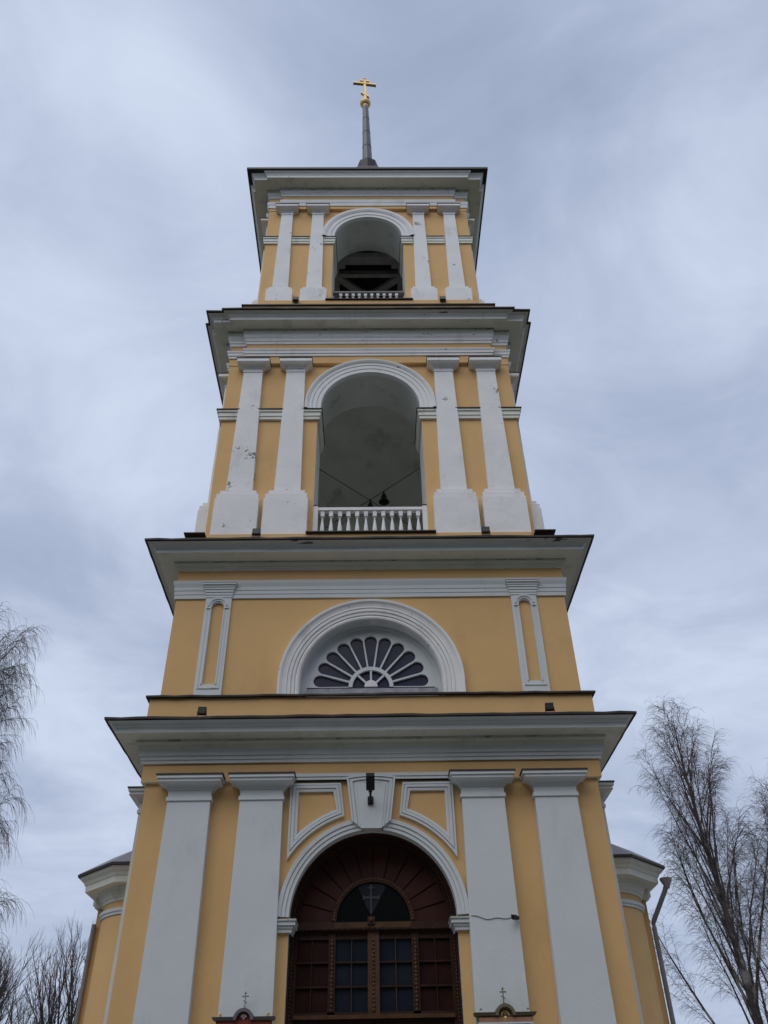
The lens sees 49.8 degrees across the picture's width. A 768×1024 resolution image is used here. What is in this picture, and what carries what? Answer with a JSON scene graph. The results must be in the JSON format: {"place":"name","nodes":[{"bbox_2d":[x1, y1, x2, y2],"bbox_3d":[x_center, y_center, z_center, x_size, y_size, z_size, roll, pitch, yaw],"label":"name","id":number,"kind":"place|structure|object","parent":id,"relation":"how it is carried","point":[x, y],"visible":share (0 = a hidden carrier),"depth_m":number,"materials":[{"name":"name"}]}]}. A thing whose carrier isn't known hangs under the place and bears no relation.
{"place":"outdoors","nodes":[
{"label":"outdoors","id":0,"kind":"place"},
{"bbox_2d":[0,0,767,1023],"label":"sky","id":1,"kind":"structure","parent":0,"point":[623,144],"materials":[{"name":"grey"}]},
{"label":"ground","id":2,"kind":"structure","parent":0,"visible":0},
{"bbox_2d":[0,603,52,988],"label":"birch tree","id":3,"kind":"object","parent":2,"relation":"on","point":[12,668],"visible":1,"depth_m":22.02,"materials":[{"name":"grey plant"}]},
{"bbox_2d":[0,933,57,1023],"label":"bare tree","id":4,"kind":"object","parent":2,"relation":"on","point":[5,981],"visible":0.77,"depth_m":43.64,"materials":[{"name":"brown plant"}]},
{"bbox_2d":[0,910,89,1023],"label":"bare tree","id":5,"kind":"object","parent":2,"relation":"on","point":[52,1003],"visible":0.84,"depth_m":42.78,"materials":[{"name":"brown plant"}]},
{"bbox_2d":[626,695,767,1023],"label":"birch tree","id":6,"kind":"object","parent":2,"relation":"on","point":[728,921],"visible":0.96,"depth_m":27.99,"materials":[{"name":"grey plant"}]},
{"bbox_2d":[705,757,767,1023],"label":"birch tree","id":7,"kind":"object","parent":2,"relation":"on","point":[746,938],"visible":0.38,"depth_m":29.99,"materials":[{"name":"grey plant"}]},
{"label":"path","id":8,"kind":"structure","parent":0,"visible":0},
{"bbox_2d":[74,78,675,1023],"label":"church","id":9,"kind":"structure","parent":8,"relation":"on","point":[334,642],"depth_m":14.42,"materials":[{"name":"paint"}]},
{"bbox_2d":[197,707,206,715],"bbox_3d":[-2.933,3.239,13.337,0.150,0.176,0.100,1,-38,-3],"label":"floodlight","id":10,"kind":"object","parent":9,"relation":"on","point":[201,711],"visible":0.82,"depth_m":13.31,"materials":[{"name":"black metal"}]},
{"bbox_2d":[212,991,275,1023],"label":"icon case","id":11,"kind":"object","parent":9,"relation":"attached to","point":[244,1015],"visible":1,"depth_m":10.88,"materials":[{"name":"brown metal"}]},
{"bbox_2d":[251,528,260,536],"bbox_3d":[-2.474,0.419,16.042,0.170,0.186,0.100,0,-38,-1],"label":"floodlight","id":12,"kind":"object","parent":9,"relation":"attached to","point":[256,532],"visible":0.91,"depth_m":16.01,"materials":[{"name":"black metal"}]},
{"bbox_2d":[292,297,298,302],"bbox_3d":[-2.269,-5.437,21.246,0.160,0.176,0.100,0,-38,-1],"label":"floodlight","id":13,"kind":"object","parent":9,"relation":"attached to","point":[295,299],"visible":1,"depth_m":21.20,"materials":[{"name":"black metal"}]},
{"bbox_2d":[366,773,374,804],"bbox_3d":[-0.209,4.253,12.711,0.132,0.317,0.494,0,-38,-1],"label":"wall lamp","id":14,"kind":"object","parent":9,"relation":"attached to","point":[370,782],"visible":1,"depth_m":12.67,"materials":[{"name":"black metal"}]},
{"bbox_2d":[301,626,441,696],"bbox_3d":[-0.234,2.628,14.693,2.600,1.600,0.237,0,-38,-1],"label":"lunette window","id":15,"kind":"structure","parent":9,"relation":"in","point":[367,659],"depth_m":14.72,"materials":[{"name":"white paint"}]},
{"bbox_2d":[285,833,463,1023],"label":"portal door","id":16,"kind":"structure","parent":9,"relation":"in","point":[373,942],"depth_m":12.15,"materials":[{"name":"brown wood"}]},
{"bbox_2d":[379,491,388,504],"bbox_3d":[-0.003,-0.341,20.913,0.270,0.481,0.270,0,-38,-1],"label":"bell","id":17,"kind":"object","parent":9,"relation":"hanging from","point":[383,500],"visible":1,"depth_m":20.91,"materials":[{"name":"brown metal"}]},
{"bbox_2d":[440,296,445,301],"bbox_3d":[1.515,-5.467,21.307,0.160,0.176,0.100,0,-38,-1],"label":"floodlight","id":18,"kind":"object","parent":9,"relation":"attached to","point":[442,298],"visible":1,"depth_m":21.27,"materials":[{"name":"black metal"}]},
{"bbox_2d":[481,526,490,534],"bbox_3d":[1.981,0.383,16.113,0.170,0.186,0.100,0,-38,-1],"label":"floodlight","id":19,"kind":"object","parent":9,"relation":"attached to","point":[485,530],"visible":0.91,"depth_m":16.09,"materials":[{"name":"black metal"}]},
{"bbox_2d":[471,915,510,919],"bbox_3d":[1.549,5.781,11.806,0.602,0.063,0.012,0,-38,-1],"label":"cable","id":20,"kind":"object","parent":9,"relation":"attached to","point":[491,918],"visible":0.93,"depth_m":11.80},
{"bbox_2d":[473,987,536,1023],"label":"icon case","id":21,"kind":"object","parent":9,"relation":"attached to","point":[504,1013],"visible":1,"depth_m":10.92,"materials":[{"name":"brown metal"}]},
{"bbox_2d":[511,914,518,919],"bbox_3d":[1.845,5.752,11.751,0.098,0.093,0.172,-29,-46,31],"label":"security camera","id":22,"kind":"object","parent":9,"relation":"attached to","point":[514,917],"visible":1,"depth_m":11.70,"materials":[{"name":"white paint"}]},
{"bbox_2d":[545,702,554,711],"bbox_3d":[2.687,3.193,13.427,0.150,0.176,0.100,-2,-38,1],"label":"floodlight","id":23,"kind":"object","parent":9,"relation":"on","point":[549,706],"visible":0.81,"depth_m":13.40,"materials":[{"name":"black metal"}]}
]}

